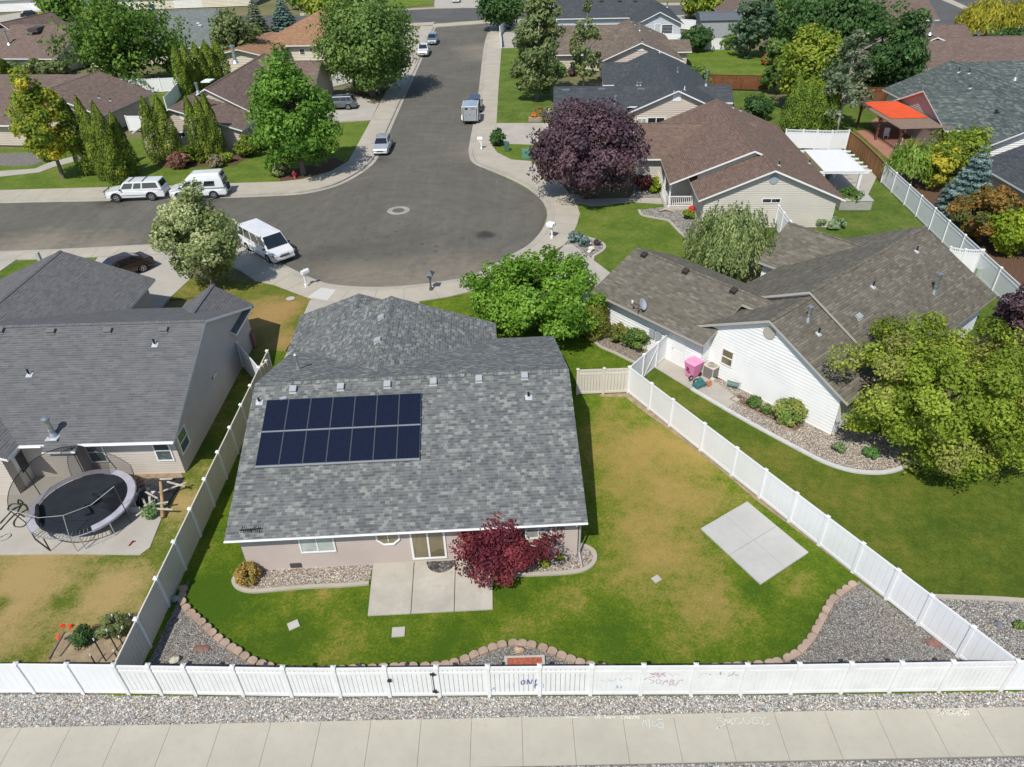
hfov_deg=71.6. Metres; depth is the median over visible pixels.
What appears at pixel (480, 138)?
mailbox
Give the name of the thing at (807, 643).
edging block
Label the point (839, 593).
edging block
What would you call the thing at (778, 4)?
tree
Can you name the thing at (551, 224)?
mailbox
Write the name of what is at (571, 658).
edging block
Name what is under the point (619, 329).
shrub
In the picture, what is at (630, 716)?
chalk writing
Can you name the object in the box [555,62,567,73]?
shrub
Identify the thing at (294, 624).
stepping stone
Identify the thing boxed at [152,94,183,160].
arborvitae
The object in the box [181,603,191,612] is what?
edging block
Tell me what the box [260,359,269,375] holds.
fence
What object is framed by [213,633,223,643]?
edging block
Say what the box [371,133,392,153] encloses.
parked car
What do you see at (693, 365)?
trash cart
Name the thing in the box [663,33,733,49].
fence
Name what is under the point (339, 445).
solar panel
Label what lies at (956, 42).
house
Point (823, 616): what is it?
edging block
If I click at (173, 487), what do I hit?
board
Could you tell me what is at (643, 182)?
shrub
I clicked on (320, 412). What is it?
solar panel
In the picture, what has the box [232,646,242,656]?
edging block
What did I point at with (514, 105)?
lawn
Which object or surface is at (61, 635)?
plot rail
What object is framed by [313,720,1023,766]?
sidewalk bed
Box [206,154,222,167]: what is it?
shrub
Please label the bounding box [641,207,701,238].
gravel
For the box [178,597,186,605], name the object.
edging block
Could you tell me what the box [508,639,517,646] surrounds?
edging block
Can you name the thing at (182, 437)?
window
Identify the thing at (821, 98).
arborvitae
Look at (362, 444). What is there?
solar panel
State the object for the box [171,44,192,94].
arborvitae
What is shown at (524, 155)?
utility box
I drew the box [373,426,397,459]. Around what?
solar panel
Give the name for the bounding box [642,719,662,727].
chalk writing
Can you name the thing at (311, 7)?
tree
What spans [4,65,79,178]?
tree
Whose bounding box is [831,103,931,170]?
lawn
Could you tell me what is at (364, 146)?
sidewalk
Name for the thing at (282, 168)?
shrub
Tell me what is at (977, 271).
utility box
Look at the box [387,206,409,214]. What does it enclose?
manhole
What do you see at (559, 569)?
gravel
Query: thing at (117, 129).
arborvitae
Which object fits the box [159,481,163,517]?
wooden post
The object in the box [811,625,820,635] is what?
edging block
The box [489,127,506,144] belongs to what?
shrub
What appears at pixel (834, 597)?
edging block
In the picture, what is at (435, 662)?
edging block
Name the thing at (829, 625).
gravel
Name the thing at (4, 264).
driveway
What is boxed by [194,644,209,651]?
stone
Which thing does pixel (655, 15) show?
house
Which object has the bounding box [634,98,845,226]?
house
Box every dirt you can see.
[129,473,183,481]
[600,394,888,601]
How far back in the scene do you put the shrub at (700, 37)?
118.10 m
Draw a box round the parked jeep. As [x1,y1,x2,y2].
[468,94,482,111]
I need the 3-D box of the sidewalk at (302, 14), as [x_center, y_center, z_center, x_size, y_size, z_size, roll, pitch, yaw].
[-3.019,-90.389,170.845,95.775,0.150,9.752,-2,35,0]
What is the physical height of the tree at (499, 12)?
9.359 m
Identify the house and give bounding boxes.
[0,0,89,11]
[0,12,89,73]
[0,71,153,145]
[0,250,257,494]
[82,8,235,66]
[115,0,259,10]
[132,45,333,152]
[215,10,342,71]
[223,293,587,569]
[553,49,733,132]
[554,0,684,38]
[554,15,691,79]
[591,222,996,434]
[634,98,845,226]
[713,0,939,28]
[845,19,1023,82]
[882,60,1023,157]
[987,145,1023,210]
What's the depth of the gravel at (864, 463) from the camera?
36.10 m
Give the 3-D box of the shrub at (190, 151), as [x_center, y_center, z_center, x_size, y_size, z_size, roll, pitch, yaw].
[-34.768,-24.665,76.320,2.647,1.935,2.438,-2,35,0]
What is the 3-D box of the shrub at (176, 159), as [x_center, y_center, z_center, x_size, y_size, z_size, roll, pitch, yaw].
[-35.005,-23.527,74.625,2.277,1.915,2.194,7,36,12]
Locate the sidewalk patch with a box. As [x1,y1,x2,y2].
[308,287,335,299]
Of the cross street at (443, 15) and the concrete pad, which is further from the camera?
the cross street at (443, 15)
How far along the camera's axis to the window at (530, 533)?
29.60 m
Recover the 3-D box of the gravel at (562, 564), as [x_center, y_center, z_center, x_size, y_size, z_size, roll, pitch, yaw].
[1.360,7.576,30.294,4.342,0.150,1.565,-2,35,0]
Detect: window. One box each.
[84,446,108,462]
[151,445,174,460]
[176,424,190,454]
[177,132,193,137]
[247,125,252,134]
[298,538,336,553]
[299,48,305,54]
[375,534,399,545]
[525,527,551,539]
[637,118,646,122]
[647,117,664,122]
[654,24,660,32]
[661,24,672,33]
[720,347,734,368]
[762,198,780,202]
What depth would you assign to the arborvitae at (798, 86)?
78.59 m
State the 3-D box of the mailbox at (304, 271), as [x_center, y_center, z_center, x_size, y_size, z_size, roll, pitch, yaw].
[-14.945,-7.674,51.506,0.310,1.330,0.580,23,42,31]
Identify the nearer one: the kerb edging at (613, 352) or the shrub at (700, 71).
the kerb edging at (613, 352)
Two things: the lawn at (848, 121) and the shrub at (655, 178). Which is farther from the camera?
the lawn at (848, 121)
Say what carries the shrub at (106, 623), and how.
on the garden soil
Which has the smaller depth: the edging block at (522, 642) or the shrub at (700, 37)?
the edging block at (522, 642)
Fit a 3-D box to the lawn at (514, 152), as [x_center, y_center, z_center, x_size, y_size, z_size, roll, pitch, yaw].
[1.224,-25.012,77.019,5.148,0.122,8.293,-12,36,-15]
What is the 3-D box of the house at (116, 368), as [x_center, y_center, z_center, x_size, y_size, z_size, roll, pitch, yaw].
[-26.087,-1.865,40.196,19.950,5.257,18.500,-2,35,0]
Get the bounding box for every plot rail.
[47,632,63,659]
[58,642,70,656]
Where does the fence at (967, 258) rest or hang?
on the lawn at (888, 211)
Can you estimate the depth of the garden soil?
27.08 m
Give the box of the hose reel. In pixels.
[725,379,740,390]
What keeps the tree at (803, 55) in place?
on the ground at (268, 8)
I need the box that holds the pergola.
[856,101,949,152]
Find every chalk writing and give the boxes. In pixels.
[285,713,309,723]
[575,715,637,718]
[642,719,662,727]
[716,717,769,728]
[936,708,969,715]
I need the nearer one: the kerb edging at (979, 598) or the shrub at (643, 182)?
the kerb edging at (979, 598)
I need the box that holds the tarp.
[135,477,183,506]
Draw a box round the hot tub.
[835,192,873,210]
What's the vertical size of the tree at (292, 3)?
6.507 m
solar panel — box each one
[255,431,283,465]
[261,399,288,430]
[279,430,306,464]
[284,398,310,429]
[302,429,329,463]
[307,397,332,428]
[326,428,351,462]
[330,396,354,427]
[350,427,374,460]
[353,395,377,426]
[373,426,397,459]
[375,394,399,425]
[396,425,420,458]
[398,393,420,424]
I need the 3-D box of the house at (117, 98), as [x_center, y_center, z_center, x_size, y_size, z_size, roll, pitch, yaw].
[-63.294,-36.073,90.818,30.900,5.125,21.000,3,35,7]
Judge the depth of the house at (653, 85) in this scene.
81.65 m
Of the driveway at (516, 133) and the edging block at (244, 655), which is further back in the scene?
the driveway at (516, 133)
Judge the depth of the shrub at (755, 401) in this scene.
38.38 m
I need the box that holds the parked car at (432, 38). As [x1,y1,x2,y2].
[426,32,438,44]
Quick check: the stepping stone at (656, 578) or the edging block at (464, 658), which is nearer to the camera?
the edging block at (464, 658)
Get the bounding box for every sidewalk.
[0,24,579,301]
[0,26,433,201]
[0,707,1023,766]
[300,3,684,15]
[405,22,434,26]
[433,15,695,27]
[942,0,1019,28]
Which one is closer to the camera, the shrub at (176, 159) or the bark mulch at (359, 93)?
the shrub at (176, 159)
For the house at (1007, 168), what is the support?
on the ground at (268, 8)
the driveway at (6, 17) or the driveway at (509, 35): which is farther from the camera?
the driveway at (6, 17)
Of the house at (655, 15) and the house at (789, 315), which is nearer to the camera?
the house at (789, 315)
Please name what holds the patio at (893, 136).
on the ground at (268, 8)
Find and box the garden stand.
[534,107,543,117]
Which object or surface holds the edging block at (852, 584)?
on the lawn at (657, 496)
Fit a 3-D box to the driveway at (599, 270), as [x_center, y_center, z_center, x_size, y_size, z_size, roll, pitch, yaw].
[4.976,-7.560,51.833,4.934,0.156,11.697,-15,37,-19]
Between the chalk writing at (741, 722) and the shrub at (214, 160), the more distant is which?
the shrub at (214, 160)
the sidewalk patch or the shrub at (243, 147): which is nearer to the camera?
the sidewalk patch
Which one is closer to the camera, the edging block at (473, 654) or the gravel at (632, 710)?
the gravel at (632, 710)
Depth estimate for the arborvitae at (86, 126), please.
70.07 m
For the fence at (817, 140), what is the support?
on the ground at (268, 8)
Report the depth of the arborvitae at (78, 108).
70.83 m
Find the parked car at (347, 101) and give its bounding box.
[330,94,357,109]
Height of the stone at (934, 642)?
0.100 m
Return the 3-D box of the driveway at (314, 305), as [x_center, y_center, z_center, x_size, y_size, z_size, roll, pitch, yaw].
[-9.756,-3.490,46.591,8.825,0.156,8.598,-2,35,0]
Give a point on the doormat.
(440, 566)
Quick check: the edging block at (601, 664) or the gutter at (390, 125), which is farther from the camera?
the gutter at (390, 125)
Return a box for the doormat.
[426,560,455,572]
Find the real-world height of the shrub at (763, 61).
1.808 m
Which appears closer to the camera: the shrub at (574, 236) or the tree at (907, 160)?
the shrub at (574, 236)
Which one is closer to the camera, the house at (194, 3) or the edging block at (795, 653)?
the edging block at (795, 653)
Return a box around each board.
[150,508,172,509]
[159,482,185,492]
[166,481,185,486]
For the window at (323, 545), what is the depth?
29.43 m
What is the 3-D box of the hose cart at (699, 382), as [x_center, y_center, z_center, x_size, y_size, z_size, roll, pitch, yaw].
[10.678,-0.179,40.404,0.967,0.481,0.934,-20,39,-24]
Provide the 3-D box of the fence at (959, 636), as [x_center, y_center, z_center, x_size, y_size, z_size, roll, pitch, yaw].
[11.764,4.860,32.051,0.175,1.818,21.170,-19,39,-24]
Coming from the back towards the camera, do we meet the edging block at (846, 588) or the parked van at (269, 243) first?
the parked van at (269, 243)
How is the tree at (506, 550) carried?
on the lawn at (657, 496)
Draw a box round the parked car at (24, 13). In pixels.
[20,10,37,16]
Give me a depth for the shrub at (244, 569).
29.31 m
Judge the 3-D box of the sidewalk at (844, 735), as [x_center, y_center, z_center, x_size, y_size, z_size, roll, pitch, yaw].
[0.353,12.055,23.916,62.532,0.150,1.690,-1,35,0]
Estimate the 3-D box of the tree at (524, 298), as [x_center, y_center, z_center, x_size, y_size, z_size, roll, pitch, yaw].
[1.440,-5.576,44.849,10.039,4.991,10.246,-2,35,0]
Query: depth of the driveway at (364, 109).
92.60 m
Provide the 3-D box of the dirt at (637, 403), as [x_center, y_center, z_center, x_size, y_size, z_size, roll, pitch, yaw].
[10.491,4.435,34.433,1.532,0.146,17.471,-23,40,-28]
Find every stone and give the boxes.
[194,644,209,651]
[287,619,299,630]
[392,627,404,636]
[651,575,661,582]
[926,637,941,647]
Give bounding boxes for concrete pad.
[701,502,807,584]
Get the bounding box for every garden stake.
[92,638,106,660]
[105,629,118,650]
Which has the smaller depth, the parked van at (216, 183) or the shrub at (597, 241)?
the shrub at (597, 241)
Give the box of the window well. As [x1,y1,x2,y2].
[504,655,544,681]
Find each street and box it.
[0,22,545,286]
[65,0,1021,27]
[929,0,1023,35]
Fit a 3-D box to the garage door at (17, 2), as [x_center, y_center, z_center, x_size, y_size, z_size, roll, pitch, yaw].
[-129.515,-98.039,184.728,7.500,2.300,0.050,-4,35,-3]
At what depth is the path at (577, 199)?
64.44 m
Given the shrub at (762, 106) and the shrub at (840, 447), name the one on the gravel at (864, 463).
the shrub at (840, 447)
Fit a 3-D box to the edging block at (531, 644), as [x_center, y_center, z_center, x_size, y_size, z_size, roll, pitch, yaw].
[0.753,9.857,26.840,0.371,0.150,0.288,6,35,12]
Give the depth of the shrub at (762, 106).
83.62 m
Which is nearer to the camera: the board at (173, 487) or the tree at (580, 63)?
the board at (173, 487)
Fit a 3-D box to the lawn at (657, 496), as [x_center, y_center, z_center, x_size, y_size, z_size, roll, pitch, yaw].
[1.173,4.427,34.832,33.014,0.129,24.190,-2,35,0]
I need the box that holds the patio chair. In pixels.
[883,127,889,138]
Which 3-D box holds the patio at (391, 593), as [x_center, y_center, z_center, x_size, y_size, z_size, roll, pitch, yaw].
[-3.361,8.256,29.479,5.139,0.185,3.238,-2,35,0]
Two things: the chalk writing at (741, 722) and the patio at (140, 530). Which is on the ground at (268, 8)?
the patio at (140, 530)
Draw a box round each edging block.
[178,591,186,597]
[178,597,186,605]
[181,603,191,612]
[186,609,195,617]
[191,613,201,622]
[196,618,206,626]
[202,623,212,631]
[207,628,217,637]
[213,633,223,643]
[219,638,230,647]
[226,643,236,652]
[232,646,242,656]
[239,651,249,661]
[247,656,257,665]
[256,659,266,666]
[264,662,274,666]
[347,664,356,667]
[389,662,397,666]
[398,662,407,666]
[408,662,417,670]
[420,662,429,666]
[430,661,439,666]
[440,660,449,666]
[450,658,458,666]
[459,654,469,663]
[469,650,478,659]
[478,646,488,655]
[488,643,497,651]
[497,640,506,648]
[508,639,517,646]
[518,639,526,647]
[527,640,536,648]
[538,643,547,652]
[547,646,557,655]
[556,651,566,660]
[566,654,575,664]
[575,658,585,665]
[597,662,606,665]
[732,661,741,664]
[753,660,763,664]
[764,658,774,664]
[773,657,782,663]
[782,653,793,662]
[790,649,800,659]
[797,644,807,653]
[802,639,811,649]
[806,633,816,642]
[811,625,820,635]
[814,619,823,627]
[818,613,827,622]
[821,605,830,614]
[825,599,834,608]
[829,594,838,603]
[835,589,845,597]
[841,585,850,593]
[847,580,857,589]
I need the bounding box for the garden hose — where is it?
[0,499,27,529]
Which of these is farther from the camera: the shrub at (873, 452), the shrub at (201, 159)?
the shrub at (201, 159)
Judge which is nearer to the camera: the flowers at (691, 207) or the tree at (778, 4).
the flowers at (691, 207)
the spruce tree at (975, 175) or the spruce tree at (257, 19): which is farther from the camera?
the spruce tree at (257, 19)
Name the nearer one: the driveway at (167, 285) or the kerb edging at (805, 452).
the kerb edging at (805, 452)
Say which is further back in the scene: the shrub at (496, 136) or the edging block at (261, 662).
the shrub at (496, 136)
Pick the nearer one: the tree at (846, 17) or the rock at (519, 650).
the rock at (519, 650)
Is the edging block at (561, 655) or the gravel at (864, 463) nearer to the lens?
the edging block at (561, 655)
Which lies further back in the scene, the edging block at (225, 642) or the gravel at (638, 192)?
the gravel at (638, 192)
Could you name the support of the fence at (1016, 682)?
on the gravel at (1000, 630)
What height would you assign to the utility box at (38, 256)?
0.965 m
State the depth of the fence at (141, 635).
30.24 m
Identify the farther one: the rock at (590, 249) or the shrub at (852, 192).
the shrub at (852, 192)
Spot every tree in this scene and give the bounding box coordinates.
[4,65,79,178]
[31,0,85,20]
[37,0,195,88]
[144,177,241,286]
[207,7,263,50]
[241,42,343,174]
[245,0,270,35]
[270,0,296,32]
[285,0,304,9]
[296,0,345,16]
[306,0,420,96]
[343,0,388,6]
[449,511,564,587]
[457,244,609,339]
[475,0,526,28]
[509,0,567,100]
[525,95,652,198]
[568,0,603,85]
[680,0,724,16]
[681,200,778,277]
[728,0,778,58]
[758,37,791,93]
[768,0,798,38]
[772,22,852,111]
[775,0,894,54]
[820,29,874,132]
[821,309,1023,489]
[858,0,932,94]
[880,136,939,184]
[930,146,993,226]
[952,0,1023,35]
[987,24,1023,35]
[988,281,1023,378]
[1013,0,1023,27]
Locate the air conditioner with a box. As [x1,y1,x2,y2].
[702,361,719,378]
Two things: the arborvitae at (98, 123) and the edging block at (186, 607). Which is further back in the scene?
the arborvitae at (98, 123)
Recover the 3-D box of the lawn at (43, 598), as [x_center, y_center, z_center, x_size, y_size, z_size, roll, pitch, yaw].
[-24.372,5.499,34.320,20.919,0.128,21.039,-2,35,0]
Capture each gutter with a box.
[0,25,551,287]
[0,27,435,202]
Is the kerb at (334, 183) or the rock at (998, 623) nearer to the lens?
the rock at (998, 623)
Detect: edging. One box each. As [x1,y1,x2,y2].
[231,576,368,593]
[494,543,596,577]
[583,236,605,259]
[587,326,635,362]
[638,209,683,235]
[690,388,916,474]
[730,392,795,432]
[935,594,1023,602]
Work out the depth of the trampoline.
32.46 m
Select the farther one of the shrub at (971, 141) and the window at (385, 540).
the shrub at (971, 141)
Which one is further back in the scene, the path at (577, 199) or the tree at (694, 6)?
the tree at (694, 6)
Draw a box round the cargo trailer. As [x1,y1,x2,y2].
[461,100,480,121]
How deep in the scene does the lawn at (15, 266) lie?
55.86 m
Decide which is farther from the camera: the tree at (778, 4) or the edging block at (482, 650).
the tree at (778, 4)
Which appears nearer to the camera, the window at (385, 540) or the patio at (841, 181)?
the window at (385, 540)
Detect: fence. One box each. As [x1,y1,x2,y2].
[0,661,125,694]
[109,658,1022,697]
[115,349,272,664]
[121,78,175,91]
[124,115,143,130]
[163,81,183,109]
[235,341,257,377]
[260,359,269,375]
[499,22,504,47]
[576,367,628,394]
[626,365,1014,661]
[631,334,667,376]
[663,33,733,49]
[681,19,695,29]
[708,74,771,89]
[774,204,792,232]
[785,129,849,148]
[846,131,884,180]
[852,87,887,101]
[880,163,1022,299]
[949,246,984,271]
[1004,660,1023,689]
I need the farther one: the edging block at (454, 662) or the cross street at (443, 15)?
the cross street at (443, 15)
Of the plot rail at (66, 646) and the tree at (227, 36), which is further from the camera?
the tree at (227, 36)
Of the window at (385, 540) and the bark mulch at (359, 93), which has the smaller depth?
the window at (385, 540)
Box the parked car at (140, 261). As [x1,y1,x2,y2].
[102,251,155,271]
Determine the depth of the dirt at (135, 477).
35.21 m
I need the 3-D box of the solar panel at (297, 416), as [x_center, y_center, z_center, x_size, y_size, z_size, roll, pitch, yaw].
[-9.535,1.361,31.656,0.984,0.042,1.669,-3,54,-1]
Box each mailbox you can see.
[300,268,308,286]
[425,270,434,290]
[477,137,482,148]
[546,221,555,238]
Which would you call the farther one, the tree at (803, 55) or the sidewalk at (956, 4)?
the sidewalk at (956, 4)
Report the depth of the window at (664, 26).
129.57 m
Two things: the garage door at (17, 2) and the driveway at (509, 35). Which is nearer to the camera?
the driveway at (509, 35)
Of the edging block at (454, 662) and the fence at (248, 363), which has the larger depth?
the fence at (248, 363)
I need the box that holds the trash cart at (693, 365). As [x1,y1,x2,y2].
[684,356,704,377]
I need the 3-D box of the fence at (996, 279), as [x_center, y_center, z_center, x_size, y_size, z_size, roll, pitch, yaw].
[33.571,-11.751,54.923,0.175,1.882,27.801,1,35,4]
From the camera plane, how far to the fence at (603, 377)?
39.53 m
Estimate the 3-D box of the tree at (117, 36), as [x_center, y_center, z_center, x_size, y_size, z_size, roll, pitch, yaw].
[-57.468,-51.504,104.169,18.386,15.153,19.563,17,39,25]
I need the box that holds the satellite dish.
[631,298,646,313]
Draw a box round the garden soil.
[49,632,127,663]
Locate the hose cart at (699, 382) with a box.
[688,375,707,388]
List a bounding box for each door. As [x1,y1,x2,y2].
[0,1,29,11]
[11,449,34,486]
[119,0,140,9]
[173,0,202,7]
[409,532,446,559]
[670,334,685,366]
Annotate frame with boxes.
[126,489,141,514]
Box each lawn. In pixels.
[0,120,370,189]
[0,257,97,278]
[0,371,247,663]
[101,350,1019,695]
[148,69,226,110]
[170,278,310,388]
[384,0,433,7]
[419,284,632,367]
[493,144,539,161]
[497,48,559,122]
[574,198,739,280]
[644,368,1023,597]
[686,49,775,80]
[730,91,797,132]
[764,152,999,342]
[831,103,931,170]
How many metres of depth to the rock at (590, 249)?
55.44 m
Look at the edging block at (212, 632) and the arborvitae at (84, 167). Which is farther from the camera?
the arborvitae at (84, 167)
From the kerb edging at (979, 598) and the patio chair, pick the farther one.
the patio chair
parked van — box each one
[169,169,230,198]
[238,218,294,262]
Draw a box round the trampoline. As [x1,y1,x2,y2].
[7,445,138,550]
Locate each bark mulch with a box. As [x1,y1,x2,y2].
[156,148,260,168]
[280,158,344,180]
[352,80,392,95]
[737,395,801,430]
[899,172,1023,284]
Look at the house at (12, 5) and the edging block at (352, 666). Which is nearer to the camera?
the edging block at (352, 666)
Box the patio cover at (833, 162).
[800,149,871,189]
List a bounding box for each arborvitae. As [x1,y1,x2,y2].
[61,97,94,175]
[74,94,100,172]
[81,108,114,179]
[90,100,129,184]
[108,111,140,176]
[138,95,169,162]
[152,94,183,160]
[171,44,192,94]
[180,42,200,90]
[183,94,208,158]
[190,41,212,86]
[193,95,217,159]
[199,91,227,155]
[200,39,223,83]
[211,39,230,78]
[582,294,612,340]
[778,74,807,131]
[793,73,818,131]
[805,80,829,132]
[818,85,841,132]
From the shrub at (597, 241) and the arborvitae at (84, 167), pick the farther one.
the arborvitae at (84, 167)
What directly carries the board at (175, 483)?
on the board at (173, 487)
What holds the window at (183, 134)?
in the house at (227, 97)
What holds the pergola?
on the patio at (893, 136)
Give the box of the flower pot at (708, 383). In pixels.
[706,381,711,386]
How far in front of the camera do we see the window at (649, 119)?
79.55 m
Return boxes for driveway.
[0,11,40,21]
[0,259,15,270]
[95,254,193,307]
[284,300,418,357]
[319,93,378,122]
[331,27,420,87]
[434,0,478,8]
[493,123,551,145]
[502,23,538,47]
[546,244,609,310]
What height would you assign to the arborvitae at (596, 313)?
3.082 m
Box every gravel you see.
[0,153,42,165]
[0,690,1023,727]
[148,577,962,692]
[240,379,913,588]
[241,565,372,588]
[493,547,592,571]
[542,757,1023,766]
[565,239,602,257]
[591,328,647,360]
[633,174,660,197]
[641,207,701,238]
[715,379,913,469]
[938,599,1023,659]
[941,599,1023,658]
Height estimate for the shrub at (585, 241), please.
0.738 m
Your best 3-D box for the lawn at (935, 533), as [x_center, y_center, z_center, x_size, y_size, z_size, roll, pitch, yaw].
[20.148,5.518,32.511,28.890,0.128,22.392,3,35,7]
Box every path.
[0,157,79,176]
[564,193,662,205]
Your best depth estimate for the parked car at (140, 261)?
53.59 m
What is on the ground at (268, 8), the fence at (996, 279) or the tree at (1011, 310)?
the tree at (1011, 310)
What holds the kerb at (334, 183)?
on the ground at (268, 8)
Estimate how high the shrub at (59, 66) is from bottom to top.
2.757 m
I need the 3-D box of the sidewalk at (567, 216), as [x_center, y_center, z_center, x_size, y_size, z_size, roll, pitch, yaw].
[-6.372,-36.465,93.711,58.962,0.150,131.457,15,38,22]
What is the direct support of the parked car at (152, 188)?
on the street at (464, 215)
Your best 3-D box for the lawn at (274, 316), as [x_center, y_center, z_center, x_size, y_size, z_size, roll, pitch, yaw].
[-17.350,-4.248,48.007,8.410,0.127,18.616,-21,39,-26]
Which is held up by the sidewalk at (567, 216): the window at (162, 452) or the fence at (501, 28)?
the fence at (501, 28)
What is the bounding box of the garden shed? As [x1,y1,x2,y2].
[695,11,741,37]
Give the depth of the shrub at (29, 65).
114.72 m
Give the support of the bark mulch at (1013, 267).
on the ground at (268, 8)
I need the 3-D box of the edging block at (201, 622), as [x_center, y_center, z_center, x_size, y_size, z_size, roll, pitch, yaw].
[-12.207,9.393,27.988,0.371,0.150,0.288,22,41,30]
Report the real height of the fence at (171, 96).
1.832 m
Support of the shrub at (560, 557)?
on the gravel at (559, 569)
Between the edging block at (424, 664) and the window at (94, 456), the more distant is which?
the window at (94, 456)
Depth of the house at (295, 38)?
121.14 m
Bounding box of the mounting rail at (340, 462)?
[255,399,423,467]
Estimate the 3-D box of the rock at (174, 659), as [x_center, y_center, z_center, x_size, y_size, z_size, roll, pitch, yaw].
[-12.639,10.341,26.621,0.391,0.280,0.345,-2,35,0]
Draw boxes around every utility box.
[34,252,41,260]
[504,142,509,150]
[522,148,531,158]
[974,267,981,277]
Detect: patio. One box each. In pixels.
[0,474,164,554]
[368,559,492,615]
[656,359,739,407]
[829,167,875,193]
[856,130,894,160]
[870,118,920,150]
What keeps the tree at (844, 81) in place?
on the lawn at (848, 121)
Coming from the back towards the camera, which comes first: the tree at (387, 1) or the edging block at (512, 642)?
the tree at (387, 1)
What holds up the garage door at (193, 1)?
in the house at (194, 3)
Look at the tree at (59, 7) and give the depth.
165.21 m
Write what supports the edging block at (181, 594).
on the lawn at (657, 496)
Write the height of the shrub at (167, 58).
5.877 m
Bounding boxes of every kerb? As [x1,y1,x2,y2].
[0,25,554,289]
[0,26,433,199]
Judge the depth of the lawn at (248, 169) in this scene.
74.71 m
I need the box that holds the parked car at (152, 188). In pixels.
[103,175,170,201]
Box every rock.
[169,655,179,663]
[171,595,179,601]
[178,585,187,591]
[514,646,524,653]
[587,246,593,253]
[993,620,1001,626]
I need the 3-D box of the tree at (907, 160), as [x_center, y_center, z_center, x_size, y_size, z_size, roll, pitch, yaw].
[36.462,-20.238,64.787,4.835,4.592,4.724,-2,35,0]
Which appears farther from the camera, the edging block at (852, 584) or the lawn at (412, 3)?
the lawn at (412, 3)
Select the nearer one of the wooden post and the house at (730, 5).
the wooden post
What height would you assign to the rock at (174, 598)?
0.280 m
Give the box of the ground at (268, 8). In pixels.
[0,0,1012,420]
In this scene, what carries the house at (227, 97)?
on the lawn at (248, 169)
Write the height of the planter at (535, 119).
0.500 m
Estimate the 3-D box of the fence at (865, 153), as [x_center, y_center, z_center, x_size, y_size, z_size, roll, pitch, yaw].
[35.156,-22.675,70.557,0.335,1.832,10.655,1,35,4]
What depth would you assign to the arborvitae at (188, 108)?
75.00 m
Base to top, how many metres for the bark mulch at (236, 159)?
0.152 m
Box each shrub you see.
[0,58,10,73]
[7,61,18,73]
[16,57,39,73]
[34,61,54,73]
[40,57,70,73]
[67,622,93,650]
[94,610,129,639]
[140,502,159,519]
[159,37,182,71]
[166,151,190,168]
[178,145,199,162]
[196,156,205,163]
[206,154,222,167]
[220,152,233,162]
[232,134,259,156]
[232,560,261,586]
[270,162,289,176]
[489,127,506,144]
[539,558,549,568]
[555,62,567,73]
[556,553,563,560]
[567,66,575,75]
[568,230,583,241]
[578,236,589,245]
[594,239,601,245]
[609,322,627,341]
[619,327,650,348]
[632,174,652,189]
[649,181,665,192]
[651,176,658,184]
[678,24,714,51]
[682,209,694,218]
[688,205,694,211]
[690,65,711,83]
[719,33,736,48]
[743,93,775,118]
[746,394,762,407]
[759,403,772,414]
[760,54,770,64]
[771,397,808,426]
[816,215,846,228]
[831,441,847,452]
[838,185,864,203]
[862,446,880,458]
[919,141,963,189]
[926,123,994,173]
[945,183,1023,242]
[987,205,1023,257]
[1013,619,1023,629]
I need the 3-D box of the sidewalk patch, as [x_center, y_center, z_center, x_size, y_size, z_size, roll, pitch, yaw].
[-13.445,-6.377,50.828,1.625,0.110,1.572,11,37,18]
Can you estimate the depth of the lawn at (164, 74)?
104.01 m
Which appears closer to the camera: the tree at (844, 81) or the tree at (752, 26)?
the tree at (844, 81)
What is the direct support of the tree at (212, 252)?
on the lawn at (274, 316)
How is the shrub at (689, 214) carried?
on the gravel at (679, 220)
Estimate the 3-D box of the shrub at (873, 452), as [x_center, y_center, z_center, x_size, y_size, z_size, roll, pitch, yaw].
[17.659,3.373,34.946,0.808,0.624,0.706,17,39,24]
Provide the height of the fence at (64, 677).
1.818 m
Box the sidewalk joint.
[15,53,576,299]
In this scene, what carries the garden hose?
on the patio at (140, 530)
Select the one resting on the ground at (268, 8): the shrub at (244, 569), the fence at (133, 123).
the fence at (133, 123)
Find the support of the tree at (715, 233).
on the lawn at (622, 231)
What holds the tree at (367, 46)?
on the ground at (268, 8)
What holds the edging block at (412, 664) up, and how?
on the lawn at (657, 496)
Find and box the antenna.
[240,526,260,532]
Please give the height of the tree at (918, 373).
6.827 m
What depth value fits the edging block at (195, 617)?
28.13 m
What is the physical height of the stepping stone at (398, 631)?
0.060 m
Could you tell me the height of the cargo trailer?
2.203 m
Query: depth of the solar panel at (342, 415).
31.68 m
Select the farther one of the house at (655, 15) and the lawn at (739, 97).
the house at (655, 15)
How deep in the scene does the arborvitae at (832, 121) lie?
78.75 m
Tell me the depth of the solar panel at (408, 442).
30.75 m
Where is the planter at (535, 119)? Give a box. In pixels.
[528,116,541,121]

